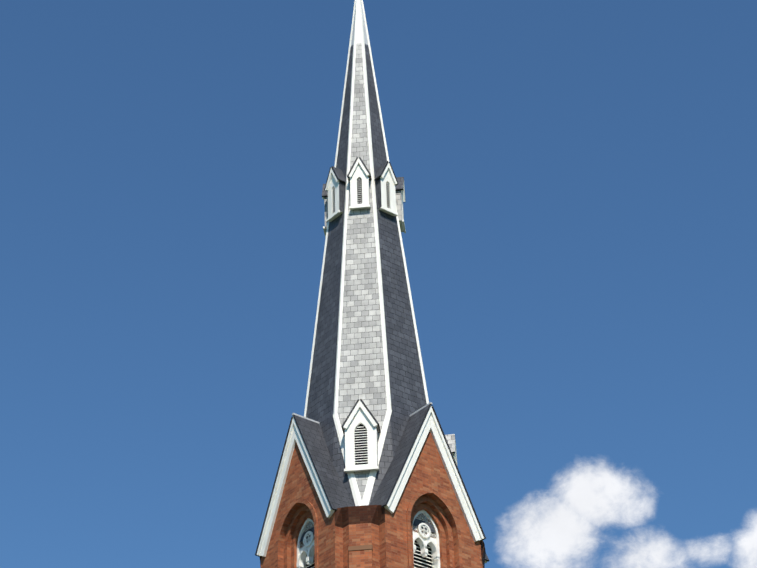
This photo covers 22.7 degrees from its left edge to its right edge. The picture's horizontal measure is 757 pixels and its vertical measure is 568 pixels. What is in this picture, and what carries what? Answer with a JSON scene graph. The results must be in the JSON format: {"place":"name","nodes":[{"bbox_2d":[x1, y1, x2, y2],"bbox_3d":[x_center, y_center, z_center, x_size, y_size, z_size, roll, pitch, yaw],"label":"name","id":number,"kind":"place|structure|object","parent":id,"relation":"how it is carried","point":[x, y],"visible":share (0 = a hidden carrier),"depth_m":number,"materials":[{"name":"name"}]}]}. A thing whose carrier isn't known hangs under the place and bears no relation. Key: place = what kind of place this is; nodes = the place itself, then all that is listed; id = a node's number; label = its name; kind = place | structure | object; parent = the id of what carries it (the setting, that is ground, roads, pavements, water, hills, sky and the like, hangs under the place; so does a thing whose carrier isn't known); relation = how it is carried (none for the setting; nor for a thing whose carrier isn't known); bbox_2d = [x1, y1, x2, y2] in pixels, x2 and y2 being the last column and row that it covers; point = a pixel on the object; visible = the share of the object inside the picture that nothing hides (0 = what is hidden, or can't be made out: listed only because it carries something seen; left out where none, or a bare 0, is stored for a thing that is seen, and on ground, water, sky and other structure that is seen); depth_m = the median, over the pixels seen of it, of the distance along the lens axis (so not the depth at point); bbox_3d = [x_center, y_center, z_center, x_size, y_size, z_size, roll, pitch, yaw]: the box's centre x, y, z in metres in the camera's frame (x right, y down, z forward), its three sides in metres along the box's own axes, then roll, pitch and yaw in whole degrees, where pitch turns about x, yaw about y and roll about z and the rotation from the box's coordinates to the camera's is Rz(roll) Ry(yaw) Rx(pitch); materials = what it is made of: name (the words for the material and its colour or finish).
{"place":"outdoors","nodes":[
{"label":"outdoors","id":0,"kind":"place"},
{"bbox_2d":[261,430,481,567],"bbox_3d":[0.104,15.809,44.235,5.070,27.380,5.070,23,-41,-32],"label":"tower walls","id":1,"kind":"structure","parent":0,"point":[428,488],"depth_m":48.81,"materials":[{"name":"red brick"}]},
{"bbox_2d":[300,0,434,541],"bbox_3d":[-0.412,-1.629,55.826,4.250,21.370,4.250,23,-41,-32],"label":"spire","id":2,"kind":"structure","parent":1,"relation":"on","point":[362,374],"depth_m":52.63,"materials":[{"name":"tile"}]},
{"bbox_2d":[304,0,428,505],"bbox_3d":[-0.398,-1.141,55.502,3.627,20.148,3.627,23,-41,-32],"label":"spire hips","id":3,"kind":"object","parent":2,"relation":"attached to","point":[365,500],"visible":0.52,"depth_m":53.72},
{"bbox_2d":[322,157,457,472],"bbox_3d":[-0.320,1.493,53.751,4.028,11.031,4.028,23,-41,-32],"label":"dormers","id":4,"kind":"object","parent":2,"relation":"attached to","point":[360,426],"visible":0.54,"depth_m":55.14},
{"bbox_2d":[297,510,439,567],"bbox_3d":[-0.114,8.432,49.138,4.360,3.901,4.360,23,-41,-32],"label":"tower windows","id":5,"kind":"structure","parent":1,"relation":"in","point":[423,539],"depth_m":48.57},
{"bbox_2d":[255,402,489,562],"bbox_3d":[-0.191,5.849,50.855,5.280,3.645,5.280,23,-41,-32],"label":"tower gable roofs","id":6,"kind":"structure","parent":1,"relation":"on","point":[305,434],"depth_m":49.41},
{"bbox_2d":[260,505,485,567],"bbox_3d":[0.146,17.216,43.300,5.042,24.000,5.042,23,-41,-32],"label":"tower corner shafts","id":7,"kind":"object","parent":1,"relation":"attached to","point":[360,538],"visible":0.79,"depth_m":47.15,"materials":[{"name":"red brick"}]},
{"bbox_2d":[0,0,756,567],"label":"sky","id":8,"kind":"structure","parent":0,"point":[579,240],"materials":[{"name":"blue"}]}
]}

